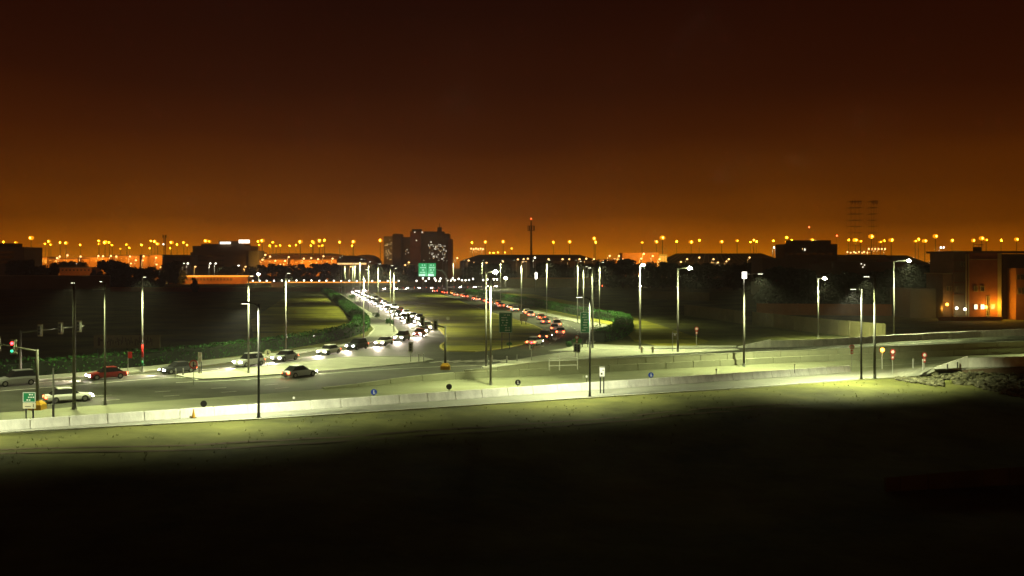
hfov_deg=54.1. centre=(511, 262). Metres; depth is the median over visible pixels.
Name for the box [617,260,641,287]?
tree
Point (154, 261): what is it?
warehouse
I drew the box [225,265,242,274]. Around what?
tree
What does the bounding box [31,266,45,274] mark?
tree
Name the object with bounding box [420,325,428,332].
car
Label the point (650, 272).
tree
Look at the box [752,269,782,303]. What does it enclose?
tree
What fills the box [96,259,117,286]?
tree
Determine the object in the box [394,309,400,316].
car
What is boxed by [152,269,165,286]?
tree
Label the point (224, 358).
kerb
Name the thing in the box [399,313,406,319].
car
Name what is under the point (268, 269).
tree
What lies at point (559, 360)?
barrier gate
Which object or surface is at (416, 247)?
building
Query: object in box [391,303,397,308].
car
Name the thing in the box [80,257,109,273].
warehouse
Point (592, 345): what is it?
street lamp
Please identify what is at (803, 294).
tree
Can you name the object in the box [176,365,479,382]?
road marking
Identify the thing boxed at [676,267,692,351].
street lamp
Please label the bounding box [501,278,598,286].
boundary wall
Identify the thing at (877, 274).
tree
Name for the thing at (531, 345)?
traffic signal
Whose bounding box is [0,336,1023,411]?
road
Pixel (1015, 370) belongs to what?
embankment wall
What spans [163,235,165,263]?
antenna mast
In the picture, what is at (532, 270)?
tree
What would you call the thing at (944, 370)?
pavement
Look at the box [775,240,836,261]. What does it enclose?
building
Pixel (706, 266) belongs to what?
tree
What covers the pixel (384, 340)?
car
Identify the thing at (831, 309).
panel wall
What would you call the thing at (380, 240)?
floodlight mast
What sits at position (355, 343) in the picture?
car
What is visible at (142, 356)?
street lamp
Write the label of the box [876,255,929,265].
shed
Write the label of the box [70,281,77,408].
street lamp
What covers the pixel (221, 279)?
colonnade building
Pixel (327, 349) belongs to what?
car
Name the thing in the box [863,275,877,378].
street lamp
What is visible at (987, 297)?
window
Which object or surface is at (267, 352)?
road sign
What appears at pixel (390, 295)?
street lamp
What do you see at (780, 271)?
tree
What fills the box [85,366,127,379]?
car
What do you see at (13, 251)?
building
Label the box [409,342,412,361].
traffic signal
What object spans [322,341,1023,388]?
retaining wall
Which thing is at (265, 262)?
warehouse
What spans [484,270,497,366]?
street lamp
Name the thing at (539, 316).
car
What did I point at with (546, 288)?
street lamp
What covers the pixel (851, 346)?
marker sign
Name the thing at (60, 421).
concrete barrier
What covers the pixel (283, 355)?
car
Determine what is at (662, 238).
floodlight mast
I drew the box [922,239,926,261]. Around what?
floodlight mast
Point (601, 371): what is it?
road sign
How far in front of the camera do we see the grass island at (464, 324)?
231.57 m
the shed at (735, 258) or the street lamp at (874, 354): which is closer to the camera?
the street lamp at (874, 354)
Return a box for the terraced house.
[59,267,100,274]
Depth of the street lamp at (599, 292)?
224.88 m
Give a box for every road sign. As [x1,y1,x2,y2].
[23,392,35,418]
[189,360,197,384]
[198,353,201,372]
[200,400,206,406]
[265,349,270,355]
[499,313,511,348]
[520,314,526,323]
[580,312,588,346]
[599,367,604,392]
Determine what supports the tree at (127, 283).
on the ground at (778, 487)
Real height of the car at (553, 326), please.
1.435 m
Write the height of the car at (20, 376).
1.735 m
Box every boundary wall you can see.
[0,275,110,288]
[110,287,340,291]
[247,282,396,285]
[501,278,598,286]
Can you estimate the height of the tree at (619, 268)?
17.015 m
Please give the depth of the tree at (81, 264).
637.05 m
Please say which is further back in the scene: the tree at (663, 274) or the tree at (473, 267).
the tree at (473, 267)
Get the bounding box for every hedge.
[0,287,370,376]
[465,289,633,341]
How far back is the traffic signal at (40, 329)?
118.83 m
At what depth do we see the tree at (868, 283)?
297.96 m
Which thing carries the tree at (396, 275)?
on the ground at (778, 487)
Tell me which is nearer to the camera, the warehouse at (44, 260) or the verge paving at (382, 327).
the verge paving at (382, 327)
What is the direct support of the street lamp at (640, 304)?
on the corner paving at (597, 346)
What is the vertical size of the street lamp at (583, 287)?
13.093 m
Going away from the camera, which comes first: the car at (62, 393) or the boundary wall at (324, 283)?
the car at (62, 393)
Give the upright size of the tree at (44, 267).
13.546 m
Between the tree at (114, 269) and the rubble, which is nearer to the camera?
the rubble
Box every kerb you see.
[0,377,893,433]
[39,294,397,380]
[176,356,433,379]
[373,292,542,351]
[481,348,739,367]
[533,310,611,342]
[548,344,735,351]
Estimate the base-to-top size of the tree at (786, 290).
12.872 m
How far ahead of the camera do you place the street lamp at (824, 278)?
181.69 m
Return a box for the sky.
[0,0,1023,268]
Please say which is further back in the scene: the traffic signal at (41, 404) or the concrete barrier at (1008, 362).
the concrete barrier at (1008, 362)
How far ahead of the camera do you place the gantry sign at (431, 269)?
445.48 m
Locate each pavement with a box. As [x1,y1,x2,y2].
[0,372,854,431]
[849,368,955,378]
[935,366,1023,372]
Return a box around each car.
[0,368,35,386]
[43,387,93,403]
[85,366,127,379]
[158,361,196,373]
[233,352,264,366]
[271,350,298,361]
[281,364,316,377]
[317,344,340,354]
[345,338,368,349]
[374,336,392,345]
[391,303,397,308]
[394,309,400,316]
[394,330,409,340]
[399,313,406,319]
[413,328,425,336]
[415,313,422,320]
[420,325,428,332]
[425,321,431,329]
[497,302,503,306]
[511,305,518,311]
[526,310,533,316]
[526,336,542,345]
[536,314,544,319]
[539,330,551,339]
[540,317,549,323]
[550,323,558,330]
[552,319,560,326]
[555,327,565,334]
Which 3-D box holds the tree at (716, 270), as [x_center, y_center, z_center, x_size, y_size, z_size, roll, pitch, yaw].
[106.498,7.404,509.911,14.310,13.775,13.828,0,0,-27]
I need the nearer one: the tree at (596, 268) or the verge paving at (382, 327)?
the verge paving at (382, 327)
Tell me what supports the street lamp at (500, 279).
on the side road at (571, 333)
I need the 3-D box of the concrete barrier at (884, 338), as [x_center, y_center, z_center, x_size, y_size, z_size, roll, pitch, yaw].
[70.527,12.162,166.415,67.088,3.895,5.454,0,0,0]
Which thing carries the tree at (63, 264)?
on the ground at (778, 487)
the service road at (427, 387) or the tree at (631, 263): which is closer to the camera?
the service road at (427, 387)
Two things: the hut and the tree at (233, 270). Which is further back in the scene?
the tree at (233, 270)
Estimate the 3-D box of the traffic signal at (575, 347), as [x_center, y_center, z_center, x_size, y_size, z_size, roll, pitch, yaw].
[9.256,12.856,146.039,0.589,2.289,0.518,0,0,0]
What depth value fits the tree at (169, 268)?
637.52 m
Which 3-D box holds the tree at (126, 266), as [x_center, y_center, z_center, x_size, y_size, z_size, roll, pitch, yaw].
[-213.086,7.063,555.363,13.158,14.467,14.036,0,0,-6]
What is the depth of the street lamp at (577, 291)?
230.81 m
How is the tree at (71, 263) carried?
on the ground at (778, 487)
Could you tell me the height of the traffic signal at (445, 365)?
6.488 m
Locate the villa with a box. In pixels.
[924,247,1023,320]
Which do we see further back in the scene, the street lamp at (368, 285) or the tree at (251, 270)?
the tree at (251, 270)
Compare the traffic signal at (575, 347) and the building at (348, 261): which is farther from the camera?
the building at (348, 261)
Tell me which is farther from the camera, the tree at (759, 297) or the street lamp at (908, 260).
the tree at (759, 297)
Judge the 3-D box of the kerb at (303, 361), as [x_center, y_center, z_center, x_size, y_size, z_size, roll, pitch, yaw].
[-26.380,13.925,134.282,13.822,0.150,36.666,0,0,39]
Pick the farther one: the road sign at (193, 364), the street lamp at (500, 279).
the street lamp at (500, 279)
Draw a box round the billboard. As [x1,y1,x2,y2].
[94,335,159,353]
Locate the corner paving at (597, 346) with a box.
[554,344,733,350]
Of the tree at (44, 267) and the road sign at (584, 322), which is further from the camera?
the tree at (44, 267)
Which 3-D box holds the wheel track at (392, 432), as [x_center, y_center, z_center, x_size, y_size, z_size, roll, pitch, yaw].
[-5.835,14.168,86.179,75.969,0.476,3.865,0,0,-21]
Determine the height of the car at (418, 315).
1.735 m
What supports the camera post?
on the service road at (427, 387)
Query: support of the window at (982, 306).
in the villa
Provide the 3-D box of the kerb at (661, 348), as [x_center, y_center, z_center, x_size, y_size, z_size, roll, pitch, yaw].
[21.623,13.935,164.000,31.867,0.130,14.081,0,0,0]
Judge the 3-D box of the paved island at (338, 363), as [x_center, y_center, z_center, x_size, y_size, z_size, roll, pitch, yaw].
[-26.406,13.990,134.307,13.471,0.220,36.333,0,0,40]
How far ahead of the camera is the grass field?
255.04 m
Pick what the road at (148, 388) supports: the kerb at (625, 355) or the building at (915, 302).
the kerb at (625, 355)
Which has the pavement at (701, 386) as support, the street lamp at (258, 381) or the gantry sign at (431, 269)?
the street lamp at (258, 381)
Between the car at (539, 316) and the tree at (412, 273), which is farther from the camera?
the tree at (412, 273)
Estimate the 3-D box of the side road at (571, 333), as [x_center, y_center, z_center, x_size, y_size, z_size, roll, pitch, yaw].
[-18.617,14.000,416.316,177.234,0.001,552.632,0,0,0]
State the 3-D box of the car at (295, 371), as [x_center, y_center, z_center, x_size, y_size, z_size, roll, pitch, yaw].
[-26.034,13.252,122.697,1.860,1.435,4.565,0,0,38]
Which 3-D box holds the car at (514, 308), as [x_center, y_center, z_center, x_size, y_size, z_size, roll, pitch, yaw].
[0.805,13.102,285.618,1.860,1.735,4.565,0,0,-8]
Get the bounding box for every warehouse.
[42,257,59,266]
[48,258,89,274]
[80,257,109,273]
[110,255,149,276]
[149,255,162,278]
[259,259,293,275]
[294,259,319,276]
[320,259,337,278]
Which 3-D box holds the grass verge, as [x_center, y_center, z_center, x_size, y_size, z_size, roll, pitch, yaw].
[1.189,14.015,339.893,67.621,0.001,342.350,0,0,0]
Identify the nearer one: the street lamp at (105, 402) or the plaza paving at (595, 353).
the street lamp at (105, 402)
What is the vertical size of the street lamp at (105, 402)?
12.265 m
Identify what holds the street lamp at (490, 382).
on the service road at (427, 387)
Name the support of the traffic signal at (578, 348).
on the plaza paving at (595, 353)
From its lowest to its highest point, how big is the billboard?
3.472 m
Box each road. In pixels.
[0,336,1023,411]
[0,354,1023,419]
[338,285,591,345]
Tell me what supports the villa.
on the ground at (778, 487)
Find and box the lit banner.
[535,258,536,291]
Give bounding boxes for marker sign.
[695,327,698,346]
[849,344,853,368]
[890,349,894,374]
[922,352,926,367]
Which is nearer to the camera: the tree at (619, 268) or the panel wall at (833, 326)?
the panel wall at (833, 326)
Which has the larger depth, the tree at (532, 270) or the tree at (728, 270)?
the tree at (532, 270)
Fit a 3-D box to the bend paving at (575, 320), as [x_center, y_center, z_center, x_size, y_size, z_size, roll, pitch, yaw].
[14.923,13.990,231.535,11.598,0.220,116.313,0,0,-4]
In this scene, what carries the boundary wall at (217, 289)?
on the ground at (778, 487)
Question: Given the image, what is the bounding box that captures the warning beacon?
[879,347,884,368]
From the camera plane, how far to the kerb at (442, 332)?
180.12 m
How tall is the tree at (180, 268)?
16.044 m
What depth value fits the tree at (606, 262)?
556.56 m
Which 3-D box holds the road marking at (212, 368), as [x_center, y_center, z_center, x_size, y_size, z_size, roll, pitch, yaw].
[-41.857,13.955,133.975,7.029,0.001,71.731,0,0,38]
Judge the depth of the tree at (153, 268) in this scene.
548.50 m
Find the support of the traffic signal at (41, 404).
on the road at (148, 388)
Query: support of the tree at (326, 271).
on the ground at (778, 487)
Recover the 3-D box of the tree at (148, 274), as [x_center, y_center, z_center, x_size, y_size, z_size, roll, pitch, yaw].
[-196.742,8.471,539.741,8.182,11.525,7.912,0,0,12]
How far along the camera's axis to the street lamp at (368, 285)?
282.93 m
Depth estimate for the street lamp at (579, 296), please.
104.37 m
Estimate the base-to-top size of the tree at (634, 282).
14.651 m
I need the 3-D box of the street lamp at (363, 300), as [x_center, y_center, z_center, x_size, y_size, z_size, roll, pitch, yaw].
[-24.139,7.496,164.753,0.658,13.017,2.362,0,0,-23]
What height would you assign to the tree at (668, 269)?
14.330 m
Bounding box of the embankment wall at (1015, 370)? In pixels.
[951,367,1023,374]
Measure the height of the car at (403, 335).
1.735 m
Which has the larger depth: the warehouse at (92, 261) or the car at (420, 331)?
the warehouse at (92, 261)
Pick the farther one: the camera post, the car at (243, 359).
the car at (243, 359)
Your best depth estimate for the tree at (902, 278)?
287.99 m
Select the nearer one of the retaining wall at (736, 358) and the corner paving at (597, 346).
the retaining wall at (736, 358)
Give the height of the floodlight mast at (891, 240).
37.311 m
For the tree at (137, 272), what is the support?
on the ground at (778, 487)
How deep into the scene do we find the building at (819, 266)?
423.00 m
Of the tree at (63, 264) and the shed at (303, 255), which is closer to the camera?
the tree at (63, 264)
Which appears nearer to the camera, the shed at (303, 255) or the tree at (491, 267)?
the tree at (491, 267)
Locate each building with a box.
[0,243,41,274]
[164,255,197,274]
[169,275,252,283]
[190,240,266,276]
[337,255,366,279]
[358,255,381,278]
[384,223,452,277]
[619,253,666,277]
[751,258,906,295]
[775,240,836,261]
[890,287,935,317]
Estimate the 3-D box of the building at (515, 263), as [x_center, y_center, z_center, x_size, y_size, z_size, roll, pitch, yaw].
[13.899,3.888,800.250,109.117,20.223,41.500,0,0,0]
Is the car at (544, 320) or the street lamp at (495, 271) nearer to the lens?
the street lamp at (495, 271)
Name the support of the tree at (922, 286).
on the ground at (778, 487)
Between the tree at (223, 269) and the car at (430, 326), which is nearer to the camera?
the car at (430, 326)
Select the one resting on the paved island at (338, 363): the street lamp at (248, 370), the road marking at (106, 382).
the street lamp at (248, 370)
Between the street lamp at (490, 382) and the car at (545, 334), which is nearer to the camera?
the street lamp at (490, 382)
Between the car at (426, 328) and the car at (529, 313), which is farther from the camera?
the car at (529, 313)
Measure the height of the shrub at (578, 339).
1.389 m
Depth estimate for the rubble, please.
116.13 m
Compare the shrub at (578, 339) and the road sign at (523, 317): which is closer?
the shrub at (578, 339)
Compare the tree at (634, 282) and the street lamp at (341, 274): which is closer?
the street lamp at (341, 274)
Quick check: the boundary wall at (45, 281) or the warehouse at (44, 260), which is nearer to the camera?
the boundary wall at (45, 281)
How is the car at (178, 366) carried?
on the road at (148, 388)
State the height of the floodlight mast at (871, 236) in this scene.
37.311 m
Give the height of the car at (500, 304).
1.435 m
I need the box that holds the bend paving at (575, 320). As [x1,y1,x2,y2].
[533,311,606,341]
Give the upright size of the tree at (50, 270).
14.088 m
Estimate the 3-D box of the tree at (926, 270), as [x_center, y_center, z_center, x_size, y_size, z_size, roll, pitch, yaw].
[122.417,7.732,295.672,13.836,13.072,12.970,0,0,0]
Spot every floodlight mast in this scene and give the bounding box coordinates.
[378,239,381,259]
[660,236,664,253]
[869,234,873,254]
[888,238,893,254]
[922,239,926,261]
[933,234,937,250]
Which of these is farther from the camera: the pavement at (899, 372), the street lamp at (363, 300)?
the street lamp at (363, 300)
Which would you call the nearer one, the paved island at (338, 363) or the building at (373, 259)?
the paved island at (338, 363)
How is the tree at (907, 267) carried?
on the ground at (778, 487)
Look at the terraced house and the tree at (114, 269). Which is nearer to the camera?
the tree at (114, 269)
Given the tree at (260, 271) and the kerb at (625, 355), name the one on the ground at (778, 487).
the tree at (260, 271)
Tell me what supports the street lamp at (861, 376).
on the ground at (778, 487)
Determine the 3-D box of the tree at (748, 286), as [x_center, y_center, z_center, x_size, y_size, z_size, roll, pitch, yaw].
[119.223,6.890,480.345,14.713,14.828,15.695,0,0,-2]
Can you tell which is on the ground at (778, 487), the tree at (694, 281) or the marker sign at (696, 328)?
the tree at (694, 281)
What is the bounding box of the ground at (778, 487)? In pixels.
[0,269,1023,575]
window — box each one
[198,255,223,256]
[980,286,984,291]
[980,304,984,309]
[986,296,989,315]
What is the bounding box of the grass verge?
[496,292,708,345]
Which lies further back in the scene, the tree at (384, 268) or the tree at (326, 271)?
the tree at (384, 268)
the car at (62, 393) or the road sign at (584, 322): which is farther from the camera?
the road sign at (584, 322)
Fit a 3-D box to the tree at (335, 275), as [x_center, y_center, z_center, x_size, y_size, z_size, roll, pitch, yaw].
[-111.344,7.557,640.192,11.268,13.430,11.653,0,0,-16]
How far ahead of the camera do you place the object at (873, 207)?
1749.88 m
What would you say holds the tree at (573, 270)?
on the ground at (778, 487)
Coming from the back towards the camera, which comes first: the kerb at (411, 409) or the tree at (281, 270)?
the tree at (281, 270)
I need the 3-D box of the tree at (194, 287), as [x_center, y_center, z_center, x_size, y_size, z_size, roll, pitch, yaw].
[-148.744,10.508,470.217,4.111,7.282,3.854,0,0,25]
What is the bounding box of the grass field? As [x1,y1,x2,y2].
[251,297,352,339]
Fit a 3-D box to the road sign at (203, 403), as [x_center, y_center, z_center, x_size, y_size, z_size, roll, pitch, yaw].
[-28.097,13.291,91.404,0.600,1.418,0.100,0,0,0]
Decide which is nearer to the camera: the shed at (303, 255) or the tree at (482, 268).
the tree at (482, 268)
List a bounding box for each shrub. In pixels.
[566,341,571,346]
[572,337,581,342]
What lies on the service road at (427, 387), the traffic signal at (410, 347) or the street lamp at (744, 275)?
the street lamp at (744, 275)
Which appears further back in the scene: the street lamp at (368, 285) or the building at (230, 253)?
the building at (230, 253)
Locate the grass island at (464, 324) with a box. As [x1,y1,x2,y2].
[374,292,540,350]
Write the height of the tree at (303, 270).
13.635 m
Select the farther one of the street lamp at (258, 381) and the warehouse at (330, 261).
the warehouse at (330, 261)
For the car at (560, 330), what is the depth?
193.40 m
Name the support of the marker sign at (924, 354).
on the pavement at (899, 372)
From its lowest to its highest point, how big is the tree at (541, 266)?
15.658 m
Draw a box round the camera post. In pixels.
[52,368,55,416]
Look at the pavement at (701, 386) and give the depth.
103.64 m
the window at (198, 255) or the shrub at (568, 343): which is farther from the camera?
the window at (198, 255)
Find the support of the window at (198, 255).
in the building at (230, 253)
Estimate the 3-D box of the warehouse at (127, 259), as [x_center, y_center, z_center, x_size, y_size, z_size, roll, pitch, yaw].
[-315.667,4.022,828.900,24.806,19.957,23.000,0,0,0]
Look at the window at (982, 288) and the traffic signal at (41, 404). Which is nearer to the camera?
the traffic signal at (41, 404)
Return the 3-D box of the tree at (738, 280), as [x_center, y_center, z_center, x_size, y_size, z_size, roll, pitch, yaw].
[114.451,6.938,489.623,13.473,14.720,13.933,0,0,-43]
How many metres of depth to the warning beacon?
125.63 m
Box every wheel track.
[0,404,799,449]
[0,407,811,453]
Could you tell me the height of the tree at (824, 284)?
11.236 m
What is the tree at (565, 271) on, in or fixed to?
on the ground at (778, 487)
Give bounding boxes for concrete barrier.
[0,365,850,430]
[738,329,1023,347]
[934,356,1023,369]
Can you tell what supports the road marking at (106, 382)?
on the road at (148, 388)
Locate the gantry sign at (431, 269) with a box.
[419,263,447,293]
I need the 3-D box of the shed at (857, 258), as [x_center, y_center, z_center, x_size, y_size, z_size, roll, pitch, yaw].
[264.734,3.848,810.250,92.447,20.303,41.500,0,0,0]
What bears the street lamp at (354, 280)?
on the side road at (571, 333)
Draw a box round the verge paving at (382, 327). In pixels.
[39,298,395,380]
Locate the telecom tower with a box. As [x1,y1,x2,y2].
[528,218,534,274]
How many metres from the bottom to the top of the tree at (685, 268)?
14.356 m
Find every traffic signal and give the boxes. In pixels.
[0,336,46,409]
[19,320,83,368]
[406,313,449,369]
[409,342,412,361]
[529,340,533,359]
[573,343,576,356]
[576,343,579,357]
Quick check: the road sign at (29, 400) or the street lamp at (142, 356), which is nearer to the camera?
the road sign at (29, 400)
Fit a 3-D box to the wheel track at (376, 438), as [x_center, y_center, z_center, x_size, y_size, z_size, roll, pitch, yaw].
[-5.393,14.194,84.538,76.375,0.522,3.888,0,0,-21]
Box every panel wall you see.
[641,291,709,300]
[684,304,742,323]
[752,312,885,336]
[757,303,891,315]
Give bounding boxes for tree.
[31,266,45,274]
[39,264,47,274]
[45,263,58,274]
[52,261,73,271]
[66,260,76,266]
[74,261,88,266]
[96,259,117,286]
[106,260,130,286]
[114,263,131,286]
[123,266,138,286]
[130,267,147,284]
[138,268,154,286]
[147,266,163,286]
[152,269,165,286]
[160,262,179,283]
[166,260,187,283]
[190,277,198,291]
[216,266,230,274]
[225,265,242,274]
[243,266,257,281]
[252,265,271,281]
[261,263,282,281]
[272,265,291,281]
[282,264,300,281]
[292,264,310,281]
[305,263,324,281]
[314,262,335,281]
[328,264,345,281]
[364,264,382,281]
[376,264,392,281]
[389,264,405,282]
[401,263,418,282]
[460,262,481,283]
[473,263,487,283]
[483,263,499,283]
[497,262,517,281]
[527,263,548,277]
[536,261,558,277]
[547,263,565,277]
[557,263,572,277]
[565,262,588,277]
[579,263,598,277]
[590,260,613,287]
[600,258,626,287]
[607,258,636,287]
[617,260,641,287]
[629,262,654,287]
[641,261,661,287]
[652,261,672,288]
[659,263,686,288]
[674,263,692,288]
[684,262,707,288]
[698,262,722,289]
[706,264,731,289]
[719,263,740,290]
[731,262,750,290]
[746,262,750,290]
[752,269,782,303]
[760,265,793,303]
[775,267,809,303]
[792,269,825,303]
[810,273,839,303]
[825,271,866,303]
[850,273,878,303]
[865,271,889,303]
[878,268,925,303]
[884,263,929,287]
[914,267,929,287]
[917,272,929,287]
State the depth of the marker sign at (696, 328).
164.43 m
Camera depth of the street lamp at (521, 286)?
282.95 m
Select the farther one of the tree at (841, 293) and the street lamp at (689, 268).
the tree at (841, 293)
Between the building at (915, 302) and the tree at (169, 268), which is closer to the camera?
the building at (915, 302)
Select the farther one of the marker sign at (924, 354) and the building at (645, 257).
the building at (645, 257)
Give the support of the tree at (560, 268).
on the ground at (778, 487)
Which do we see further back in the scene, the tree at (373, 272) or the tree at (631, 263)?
the tree at (373, 272)
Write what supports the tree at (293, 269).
on the ground at (778, 487)
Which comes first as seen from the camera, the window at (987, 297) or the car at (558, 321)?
the car at (558, 321)
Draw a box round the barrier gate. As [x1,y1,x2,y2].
[549,354,577,369]
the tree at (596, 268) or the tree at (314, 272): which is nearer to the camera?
the tree at (596, 268)
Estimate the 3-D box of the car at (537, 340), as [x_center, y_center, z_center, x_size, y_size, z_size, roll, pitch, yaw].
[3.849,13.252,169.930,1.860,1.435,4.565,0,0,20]
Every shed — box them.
[267,253,345,258]
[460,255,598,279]
[667,253,773,279]
[837,255,883,261]
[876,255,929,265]
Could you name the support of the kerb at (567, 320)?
on the side road at (571, 333)
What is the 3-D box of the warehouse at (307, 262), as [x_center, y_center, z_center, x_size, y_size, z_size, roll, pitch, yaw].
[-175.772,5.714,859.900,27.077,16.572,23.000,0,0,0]
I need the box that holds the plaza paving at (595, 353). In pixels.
[489,349,736,366]
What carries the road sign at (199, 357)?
on the paved island at (338, 363)
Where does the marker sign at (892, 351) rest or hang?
on the ground at (778, 487)
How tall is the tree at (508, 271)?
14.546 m
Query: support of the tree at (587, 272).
on the ground at (778, 487)
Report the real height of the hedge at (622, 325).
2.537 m
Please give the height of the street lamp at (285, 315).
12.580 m
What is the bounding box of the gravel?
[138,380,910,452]
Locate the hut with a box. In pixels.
[271,282,284,286]
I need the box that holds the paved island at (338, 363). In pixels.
[179,357,430,377]
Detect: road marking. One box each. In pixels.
[5,377,198,390]
[12,347,373,384]
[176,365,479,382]
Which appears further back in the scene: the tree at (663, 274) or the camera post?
the tree at (663, 274)
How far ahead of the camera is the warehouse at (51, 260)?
814.00 m
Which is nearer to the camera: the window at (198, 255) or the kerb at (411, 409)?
the kerb at (411, 409)
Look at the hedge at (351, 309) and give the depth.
145.19 m
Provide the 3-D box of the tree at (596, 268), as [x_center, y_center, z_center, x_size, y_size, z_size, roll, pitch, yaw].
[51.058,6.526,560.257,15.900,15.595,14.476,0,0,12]
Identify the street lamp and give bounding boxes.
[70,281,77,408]
[99,280,106,404]
[140,276,146,372]
[240,301,261,417]
[247,274,253,372]
[285,272,289,349]
[341,256,341,292]
[354,263,355,299]
[363,268,368,337]
[368,261,370,310]
[390,265,392,325]
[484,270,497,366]
[489,277,497,384]
[500,260,501,299]
[521,261,524,311]
[546,260,546,316]
[575,295,591,396]
[577,261,579,322]
[583,266,587,311]
[587,267,593,347]
[599,262,601,323]
[639,264,645,348]
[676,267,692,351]
[742,272,763,366]
[817,277,825,337]
[849,288,862,378]
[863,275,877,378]
[893,259,910,334]
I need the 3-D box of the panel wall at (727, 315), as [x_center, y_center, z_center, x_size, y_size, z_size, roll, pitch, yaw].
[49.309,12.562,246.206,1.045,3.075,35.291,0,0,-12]
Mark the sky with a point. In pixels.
(623, 124)
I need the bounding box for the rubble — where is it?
[894,370,1023,397]
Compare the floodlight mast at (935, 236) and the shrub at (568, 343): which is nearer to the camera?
the shrub at (568, 343)
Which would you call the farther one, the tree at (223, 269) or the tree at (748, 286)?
the tree at (223, 269)
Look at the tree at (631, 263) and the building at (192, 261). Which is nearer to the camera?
the tree at (631, 263)

